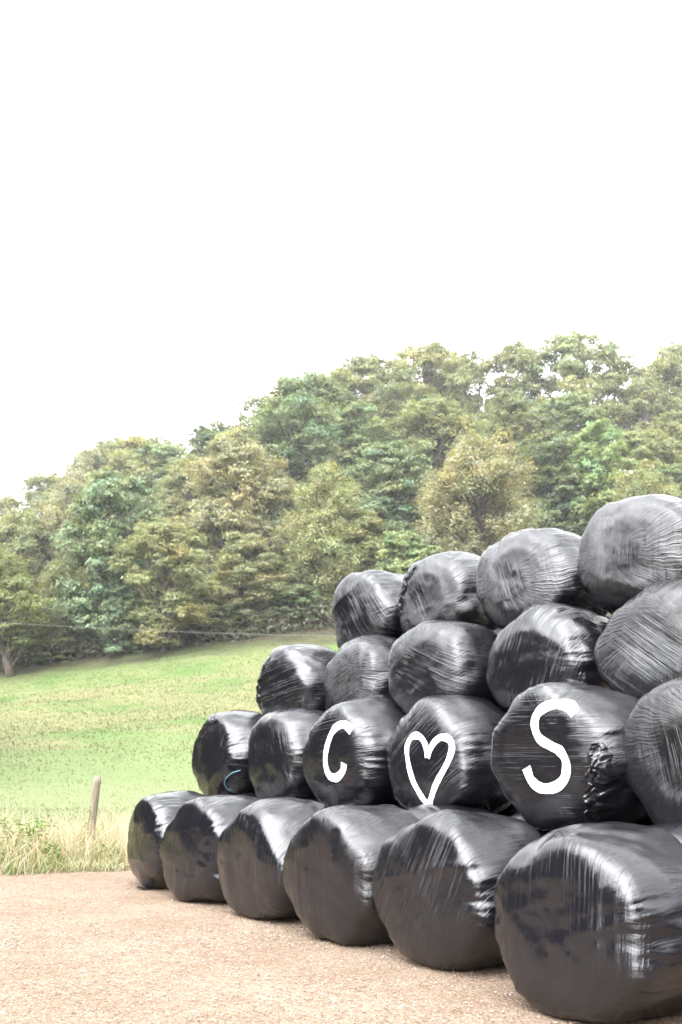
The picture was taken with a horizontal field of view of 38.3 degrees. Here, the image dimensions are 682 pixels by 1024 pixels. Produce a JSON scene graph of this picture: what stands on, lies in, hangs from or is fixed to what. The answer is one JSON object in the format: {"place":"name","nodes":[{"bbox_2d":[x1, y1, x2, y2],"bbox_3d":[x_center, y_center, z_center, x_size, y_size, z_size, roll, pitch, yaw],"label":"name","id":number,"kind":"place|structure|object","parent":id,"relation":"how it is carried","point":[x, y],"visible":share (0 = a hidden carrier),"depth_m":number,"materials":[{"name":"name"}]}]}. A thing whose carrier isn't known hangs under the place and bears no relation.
{"place":"outdoors","nodes":[
{"label":"outdoors","id":0,"kind":"place"},
{"bbox_2d":[1,622,315,635],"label":"overhead cable","id":1,"kind":"object","parent":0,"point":[167,631],"visible":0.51,"depth_m":60.02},
{"bbox_2d":[0,495,611,871],"bbox_3d":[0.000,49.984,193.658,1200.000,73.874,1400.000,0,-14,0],"label":"hillside field","id":2,"kind":"structure","parent":0,"point":[115,778],"depth_m":57.21,"materials":[{"name":"green plant"}]},
{"bbox_2d":[0,843,13,863],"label":"weed plant","id":3,"kind":"object","parent":2,"relation":"on","point":[6,851],"visible":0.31,"depth_m":14.73,"materials":[{"name":"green plant"}]},
{"bbox_2d":[0,490,29,551],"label":"birch tree","id":4,"kind":"object","parent":2,"relation":"on","point":[6,503],"visible":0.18,"depth_m":118.27,"materials":[{"name":"green plant"}]},
{"bbox_2d":[0,816,44,857],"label":"weed plant","id":5,"kind":"object","parent":2,"relation":"on","point":[31,830],"visible":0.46,"depth_m":15.61,"materials":[{"name":"green plant"}]},
{"bbox_2d":[0,507,62,613],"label":"oak tree","id":6,"kind":"object","parent":2,"relation":"on","point":[24,527],"visible":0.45,"depth_m":93.86,"materials":[{"name":"green plant"}]},
{"bbox_2d":[15,821,50,855],"bbox_3d":[-4.795,5.128,15.169,0.519,0.655,0.519,0,-14,0],"label":"weed plant","id":7,"kind":"object","parent":2,"relation":"on","point":[32,834],"visible":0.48,"depth_m":15.24,"materials":[{"name":"green plant"}]},
{"bbox_2d":[0,542,69,677],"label":"birch tree","id":8,"kind":"object","parent":2,"relation":"on","point":[26,589],"visible":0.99,"depth_m":75.22,"materials":[{"name":"green plant"}]},
{"bbox_2d":[0,470,80,579],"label":"oak tree","id":9,"kind":"object","parent":2,"relation":"on","point":[38,494],"visible":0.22,"depth_m":118.72,"materials":[{"name":"green plant"}]},
{"bbox_2d":[40,842,62,862],"bbox_3d":[-4.399,5.156,14.763,0.548,0.403,0.343,-6,-15,23],"label":"weed plant","id":10,"kind":"object","parent":2,"relation":"on","point":[52,846],"visible":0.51,"depth_m":14.75,"materials":[{"name":"green plant"}]},
{"bbox_2d":[22,630,87,663],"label":"bush","id":11,"kind":"object","parent":2,"relation":"on","point":[38,643],"visible":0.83,"depth_m":77.84,"materials":[{"name":"green plant"}]},
{"bbox_2d":[40,802,93,850],"bbox_3d":[-4.358,5.157,15.838,1.060,0.924,0.368,-6,-15,23],"label":"weed plant","id":12,"kind":"object","parent":2,"relation":"on","point":[84,825],"visible":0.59,"depth_m":15.75,"materials":[{"name":"green plant"}]},
{"bbox_2d":[0,797,134,875],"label":"verge grass","id":13,"kind":"structure","parent":2,"relation":"on","point":[73,858],"depth_m":14.81,"materials":[{"name":"beige plant"}]},
{"bbox_2d":[26,549,108,656],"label":"birch tree","id":14,"kind":"object","parent":2,"relation":"on","point":[54,576],"visible":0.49,"depth_m":79.33,"materials":[{"name":"green plant"}]},
{"bbox_2d":[29,475,118,606],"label":"birch tree","id":15,"kind":"object","parent":2,"relation":"on","point":[54,518],"visible":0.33,"depth_m":96.38,"materials":[{"name":"green plant"}]},
{"bbox_2d":[58,445,119,551],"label":"birch tree","id":16,"kind":"object","parent":2,"relation":"on","point":[91,457],"visible":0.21,"depth_m":119.42,"materials":[{"name":"green plant"}]},
{"bbox_2d":[87,775,100,848],"bbox_3d":[-4.133,5.189,16.220,0.244,1.617,0.141,-1,-14,6],"label":"fence post","id":17,"kind":"object","parent":2,"relation":"on","point":[95,793],"visible":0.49,"depth_m":16.26,"materials":[{"name":"brown wood"}]},
{"bbox_2d":[67,434,125,539],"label":"oak tree","id":18,"kind":"object","parent":2,"relation":"on","point":[100,445],"visible":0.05,"depth_m":122.61,"materials":[{"name":"green plant"}]},
{"bbox_2d":[44,466,166,652],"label":"sycamore tree","id":19,"kind":"object","parent":2,"relation":"on","point":[103,492],"visible":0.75,"depth_m":80.26,"materials":[{"name":"green plant"}]},
{"bbox_2d":[102,843,124,859],"bbox_3d":[-3.478,5.235,14.971,0.332,0.350,0.287,13,-19,-41],"label":"weed plant","id":20,"kind":"object","parent":2,"relation":"on","point":[113,850],"visible":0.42,"depth_m":14.97,"materials":[{"name":"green plant"}]},
{"bbox_2d":[90,584,151,655],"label":"sycamore tree","id":21,"kind":"object","parent":2,"relation":"on","point":[118,616],"visible":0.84,"depth_m":77.50,"materials":[{"name":"green plant"}]},
{"bbox_2d":[104,432,178,541],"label":"oak tree","id":22,"kind":"object","parent":2,"relation":"on","point":[131,441],"visible":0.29,"depth_m":115.32,"materials":[{"name":"green plant"}]},
{"bbox_2d":[117,441,190,535],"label":"sycamore tree","id":23,"kind":"object","parent":2,"relation":"on","point":[166,452],"visible":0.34,"depth_m":113.60,"materials":[{"name":"green plant"}]},
{"bbox_2d":[106,517,220,652],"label":"oak tree","id":24,"kind":"object","parent":2,"relation":"on","point":[186,562],"visible":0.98,"depth_m":76.60,"materials":[{"name":"green plant"}]},
{"bbox_2d":[135,453,222,566],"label":"oak tree","id":25,"kind":"object","parent":2,"relation":"on","point":[170,497],"visible":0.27,"depth_m":102.46,"materials":[{"name":"green plant"}]},
{"bbox_2d":[171,424,223,541],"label":"sycamore tree","id":26,"kind":"object","parent":2,"relation":"on","point":[204,434],"visible":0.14,"depth_m":111.90,"materials":[{"name":"green plant"}]},
{"bbox_2d":[190,417,241,510],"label":"oak tree","id":27,"kind":"object","parent":2,"relation":"on","point":[220,426],"visible":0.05,"depth_m":116.99,"materials":[{"name":"green plant"}]},
{"bbox_2d":[188,595,244,635],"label":"bush","id":28,"kind":"object","parent":2,"relation":"on","point":[215,619],"visible":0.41,"depth_m":79.21,"materials":[{"name":"green plant"}]},
{"bbox_2d":[163,435,300,588],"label":"oak tree","id":29,"kind":"object","parent":2,"relation":"on","point":[237,514],"visible":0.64,"depth_m":89.27,"materials":[{"name":"green plant"}]},
{"bbox_2d":[214,423,269,534],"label":"oak tree","id":30,"kind":"object","parent":2,"relation":"on","point":[245,435],"visible":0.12,"depth_m":109.69,"materials":[{"name":"green plant"}]},
{"bbox_2d":[195,530,295,629],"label":"oak tree","id":31,"kind":"object","parent":2,"relation":"on","point":[236,562],"visible":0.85,"depth_m":79.59,"materials":[{"name":"green plant"}]},
{"bbox_2d":[232,470,310,572],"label":"oak tree","id":32,"kind":"object","parent":2,"relation":"on","point":[286,502],"visible":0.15,"depth_m":95.56,"materials":[{"name":"green plant"}]},
{"bbox_2d":[231,392,311,488],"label":"oak tree","id":33,"kind":"object","parent":2,"relation":"on","point":[254,401],"visible":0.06,"depth_m":118.38,"materials":[{"name":"green plant"}]},
{"bbox_2d":[0,484,591,669],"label":"woodland undergrowth","id":34,"kind":"object","parent":2,"relation":"on","point":[243,632],"visible":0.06,"depth_m":78.22,"materials":[{"name":"green plant"}]},
{"bbox_2d":[264,583,328,621],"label":"bush","id":35,"kind":"object","parent":2,"relation":"on","point":[297,590],"visible":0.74,"depth_m":79.61,"materials":[{"name":"green plant"}]},
{"bbox_2d":[237,367,371,522],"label":"spreading tree","id":36,"kind":"object","parent":2,"relation":"on","point":[282,423],"visible":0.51,"depth_m":105.88,"materials":[{"name":"green plant"}]},
{"bbox_2d":[280,540,334,598],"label":"sycamore tree","id":37,"kind":"object","parent":2,"relation":"on","point":[288,567],"visible":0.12,"depth_m":84.07,"materials":[{"name":"green plant"}]},
{"bbox_2d":[270,460,379,607],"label":"birch tree","id":38,"kind":"object","parent":2,"relation":"on","point":[342,495],"visible":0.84,"depth_m":82.43,"materials":[{"name":"green plant"}]},
{"bbox_2d":[305,366,377,477],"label":"oak tree","id":39,"kind":"object","parent":2,"relation":"on","point":[341,374],"visible":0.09,"depth_m":120.76,"materials":[{"name":"green plant"}]},
{"bbox_2d":[300,506,394,592],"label":"oak tree","id":40,"kind":"object","parent":2,"relation":"on","point":[370,562],"visible":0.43,"depth_m":82.44,"materials":[{"name":"green plant"}]},
{"bbox_2d":[314,399,404,516],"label":"sycamore tree","id":41,"kind":"object","parent":2,"relation":"on","point":[351,420],"visible":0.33,"depth_m":107.19,"materials":[{"name":"green plant"}]},
{"bbox_2d":[327,350,424,438],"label":"oak tree","id":42,"kind":"object","parent":2,"relation":"on","point":[371,367],"visible":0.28,"depth_m":123.81,"materials":[{"name":"green plant"}]},
{"bbox_2d":[334,439,444,565],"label":"sycamore tree","id":43,"kind":"object","parent":2,"relation":"on","point":[393,486],"visible":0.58,"depth_m":91.81,"materials":[{"name":"green plant"}]},
{"bbox_2d":[360,380,448,500],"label":"oak tree","id":44,"kind":"object","parent":2,"relation":"on","point":[399,394],"visible":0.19,"depth_m":117.02,"materials":[{"name":"green plant"}]},
{"bbox_2d":[374,530,441,573],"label":"bush","id":45,"kind":"object","parent":2,"relation":"on","point":[396,560],"visible":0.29,"depth_m":72.80,"materials":[{"name":"green plant"}]},
{"bbox_2d":[378,335,478,470],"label":"oak tree","id":46,"kind":"object","parent":2,"relation":"on","point":[430,362],"visible":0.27,"depth_m":128.66,"materials":[{"name":"green plant"}]},
{"bbox_2d":[380,393,508,518],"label":"oak tree","id":47,"kind":"object","parent":2,"relation":"on","point":[440,412],"visible":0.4,"depth_m":107.16,"materials":[{"name":"green plant"}]},
{"bbox_2d":[420,349,491,470],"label":"oak tree","id":48,"kind":"object","parent":2,"relation":"on","point":[464,390],"visible":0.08,"depth_m":132.36,"materials":[{"name":"green plant"}]},
{"bbox_2d":[441,344,494,433],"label":"open crowned tree","id":49,"kind":"object","parent":2,"relation":"on","point":[479,380],"visible":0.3,"depth_m":131.55,"materials":[{"name":"green plant"}]},
{"bbox_2d":[410,425,554,555],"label":"birch tree","id":50,"kind":"object","parent":2,"relation":"on","point":[467,453],"visible":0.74,"depth_m":81.65,"materials":[{"name":"green plant"}]},
{"bbox_2d":[469,339,558,454],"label":"oak tree","id":51,"kind":"object","parent":2,"relation":"on","point":[521,356],"visible":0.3,"depth_m":125.91,"materials":[{"name":"green plant"}]},
{"bbox_2d":[480,392,554,514],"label":"sycamore tree","id":52,"kind":"object","parent":2,"relation":"on","point":[519,427],"visible":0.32,"depth_m":108.13,"materials":[{"name":"green plant"}]},
{"bbox_2d":[502,429,594,535],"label":"sycamore tree","id":53,"kind":"object","parent":2,"relation":"on","point":[543,453],"visible":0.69,"depth_m":95.77,"materials":[{"name":"green plant"}]},
{"bbox_2d":[531,389,623,491],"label":"sycamore tree","id":54,"kind":"object","parent":2,"relation":"on","point":[581,413],"visible":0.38,"depth_m":110.52,"materials":[{"name":"green plant"}]},
{"bbox_2d":[522,326,647,469],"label":"oak tree","id":55,"kind":"object","parent":2,"relation":"on","point":[571,371],"visible":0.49,"depth_m":124.19,"materials":[{"name":"green plant"}]},
{"bbox_2d":[548,417,643,536],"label":"sycamore tree","id":56,"kind":"object","parent":2,"relation":"on","point":[594,457],"visible":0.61,"depth_m":94.68,"materials":[{"name":"green plant"}]},
{"bbox_2d":[593,351,681,462],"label":"open crowned tree","id":57,"kind":"object","parent":2,"relation":"on","point":[645,414],"visible":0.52,"depth_m":121.93,"materials":[{"name":"green plant"}]},
{"bbox_2d":[606,426,681,491],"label":"oak tree","id":58,"kind":"object","parent":2,"relation":"on","point":[641,453],"visible":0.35,"depth_m":103.54,"materials":[{"name":"green plant"}]},
{"bbox_2d":[606,465,681,502],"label":"birch tree","id":59,"kind":"object","parent":2,"relation":"on","point":[630,487],"visible":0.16,"depth_m":84.05,"materials":[{"name":"green plant"}]},
{"bbox_2d":[618,364,681,456],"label":"oak tree","id":60,"kind":"object","parent":2,"relation":"on","point":[653,402],"visible":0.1,"depth_m":130.28,"materials":[{"name":"green plant"}]},
{"bbox_2d":[642,337,681,457],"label":"oak tree","id":61,"kind":"object","parent":2,"relation":"on","point":[674,360],"visible":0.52,"depth_m":128.25,"materials":[{"name":"green plant"}]},
{"bbox_2d":[645,409,681,462],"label":"open crowned tree","id":62,"kind":"object","parent":2,"relation":"on","point":[676,426],"visible":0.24,"depth_m":111.48,"materials":[{"name":"green plant"}]},
{"bbox_2d":[650,462,681,498],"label":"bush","id":63,"kind":"object","parent":2,"relation":"on","point":[674,471],"visible":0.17,"depth_m":98.85,"materials":[{"name":"green plant"}]},
{"bbox_2d":[0,869,681,1023],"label":"yard ground","id":64,"kind":"structure","parent":0,"point":[166,905],"depth_m":7.38,"materials":[{"name":"beige gravel"}]},
{"bbox_2d":[136,886,153,888],"bbox_3d":[-2.421,4.619,12.085,0.273,0.025,0.115,-13,-19,41],"label":"plastic scrap","id":65,"kind":"object","parent":64,"relation":"on","point":[143,887],"visible":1,"depth_m":12.06,"materials":[{"name":"black plastic"}]},
{"bbox_2d":[127,790,207,888],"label":"silage bale","id":66,"kind":"object","parent":64,"relation":"on","point":[152,817],"visible":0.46,"depth_m":12.10},
{"bbox_2d":[159,795,263,901],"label":"silage bale","id":67,"kind":"object","parent":64,"relation":"on","point":[195,828],"visible":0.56,"depth_m":11.01},
{"bbox_2d":[234,793,256,796],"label":"silage bale","id":68,"kind":"object","parent":64,"relation":"on","point":[251,794],"visible":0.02,"depth_m":12.95},
{"bbox_2d":[192,710,263,795],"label":"silage bale","id":69,"kind":"object","parent":68,"relation":"on","point":[220,752],"visible":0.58,"depth_m":13.31},
{"bbox_2d":[224,770,240,790],"bbox_3d":[-1.422,3.494,12.767,0.162,0.271,0.265,6,-15,-21],"label":"baler twine","id":70,"kind":"object","parent":69,"relation":"attached to","point":[227,777],"visible":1,"depth_m":12.79,"materials":[{"name":"blue plastic"}]},
{"bbox_2d":[217,797,327,919],"bbox_3d":[-0.568,3.577,10.208,1.092,1.177,1.474,10,-17,-35],"label":"silage bale","id":71,"kind":"object","parent":64,"relation":"on","point":[254,840],"visible":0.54,"depth_m":9.81},
{"bbox_2d":[283,804,418,945],"bbox_3d":[0.191,3.285,9.012,1.091,1.152,1.492,10,-17,-35],"label":"silage bale","id":72,"kind":"object","parent":64,"relation":"on","point":[330,858],"visible":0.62,"depth_m":8.58},
{"bbox_2d":[331,802,402,808],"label":"silage bale","id":73,"kind":"object","parent":64,"relation":"on","point":[349,803],"visible":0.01,"depth_m":10.64},
{"bbox_2d":[302,696,404,806],"bbox_3d":[0.310,2.774,11.270,1.104,1.311,1.477,10,-17,-35],"label":"silage bale","id":74,"kind":"object","parent":73,"relation":"on","point":[345,758],"visible":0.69,"depth_m":10.82,"materials":[{"name":"black plastic"}]},
{"bbox_2d":[406,804,491,818],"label":"silage bale","id":75,"kind":"object","parent":64,"relation":"on","point":[419,811],"visible":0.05,"depth_m":9.43},
{"bbox_2d":[386,695,510,813],"bbox_3d":[1.208,2.545,10.237,1.101,1.259,1.447,10,-17,-35],"label":"silage bale","id":76,"kind":"object","parent":75,"relation":"on","point":[439,748],"visible":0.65,"depth_m":9.78,"materials":[{"name":"black plastic"}]},
{"bbox_2d":[371,809,541,970],"bbox_3d":[0.998,3.002,7.919,1.088,1.180,1.451,10,-17,-35],"label":"silage bale","id":77,"kind":"object","parent":64,"relation":"on","point":[435,878],"visible":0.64,"depth_m":7.46},
{"bbox_2d":[496,811,517,816],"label":"silage bale","id":78,"kind":"object","parent":64,"relation":"on","point":[509,814],"visible":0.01,"depth_m":10.52},
{"bbox_2d":[499,707,518,811],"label":"silage bale","id":79,"kind":"object","parent":78,"relation":"on","point":[510,808],"depth_m":10.40},
{"bbox_2d":[388,620,499,714],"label":"silage bale","id":80,"kind":"object","parent":79,"relation":"on","point":[432,657],"visible":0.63,"depth_m":10.82},
{"bbox_2d":[492,628,500,633],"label":"silage bale","id":81,"kind":"object","parent":79,"relation":"on","point":[497,630],"depth_m":11.65},
{"bbox_2d":[398,551,497,633],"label":"silage bale","id":82,"kind":"object","parent":81,"relation":"on","point":[440,586],"visible":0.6,"depth_m":12.21},
{"bbox_2d":[486,602,610,711],"bbox_3d":[2.255,1.576,10.287,1.086,1.240,1.457,11,-18,-37],"label":"silage bale","id":83,"kind":"object","parent":79,"relation":"on","point":[538,643],"visible":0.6,"depth_m":9.88},
{"bbox_2d":[476,528,607,629],"bbox_3d":[2.337,0.799,11.249,1.106,1.252,1.546,10,-17,-35],"label":"silage bale","id":84,"kind":"object","parent":83,"relation":"on","point":[518,572],"visible":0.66,"depth_m":10.85},
{"bbox_2d":[510,812,547,835],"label":"silage bale","id":85,"kind":"object","parent":64,"relation":"on","point":[520,817],"visible":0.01,"depth_m":8.42},
{"bbox_2d":[490,682,647,831],"bbox_3d":[2.066,2.079,8.373,1.109,1.243,1.483,10,-17,-35],"label":"silage bale","id":86,"kind":"object","parent":85,"relation":"on","point":[558,758],"visible":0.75,"depth_m":7.97,"materials":[{"name":"black plastic"}]},
{"bbox_2d":[493,821,681,1023],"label":"silage bale","id":87,"kind":"object","parent":64,"relation":"on","point":[588,923],"visible":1,"depth_m":5.96},
{"bbox_2d":[636,817,653,825],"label":"silage bale","id":88,"kind":"object","parent":64,"relation":"on","point":[646,821],"visible":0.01,"depth_m":8.22},
{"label":"silage bale","id":89,"kind":"object","parent":88,"relation":"on","visible":0},
{"bbox_2d":[594,578,681,698],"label":"silage bale","id":90,"kind":"object","parent":89,"relation":"on","point":[638,650],"visible":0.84,"depth_m":8.64},
{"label":"silage bale","id":91,"kind":"object","parent":89,"relation":"on","visible":0},
{"bbox_2d":[577,494,681,613],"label":"silage bale","id":92,"kind":"object","parent":91,"relation":"on","point":[630,547],"visible":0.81,"depth_m":9.58},
{"bbox_2d":[651,822,681,842],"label":"silage bale","id":93,"kind":"object","parent":64,"relation":"on","point":[674,829],"visible":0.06,"depth_m":6.96},
{"bbox_2d":[622,677,681,824],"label":"silage bale","id":94,"kind":"object","parent":93,"relation":"on","point":[652,738],"visible":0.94,"depth_m":7.42},
{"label":"silage bale","id":95,"kind":"object","parent":64,"relation":"on","visible":0},
{"bbox_2d":[248,707,324,798],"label":"silage bale","id":96,"kind":"object","parent":95,"relation":"on","point":[277,739],"visible":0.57,"depth_m":12.12},
{"bbox_2d":[0,0,681,546],"label":"sky","id":97,"kind":"structure","parent":0,"point":[203,202],"materials":[{"name":"white"}]},
{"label":"silage bale","id":98,"kind":"object","parent":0,"visible":0},
{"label":"silage bale","id":99,"kind":"object","parent":98,"relation":"on","visible":0},
{"bbox_2d":[324,634,396,710],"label":"silage bale","id":100,"kind":"object","parent":99,"relation":"on","point":[356,667],"visible":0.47,"depth_m":12.35},
{"bbox_2d":[332,570,404,647],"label":"silage bale","id":101,"kind":"object","parent":100,"relation":"on","point":[364,602],"visible":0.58,"depth_m":13.36},
{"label":"silage bale","id":102,"kind":"object","parent":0,"visible":0},
{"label":"silage bale","id":103,"kind":"object","parent":102,"relation":"on","visible":0},
{"bbox_2d":[256,643,336,714],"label":"silage bale","id":104,"kind":"object","parent":103,"relation":"on","point":[292,676],"visible":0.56,"depth_m":13.44}
]}

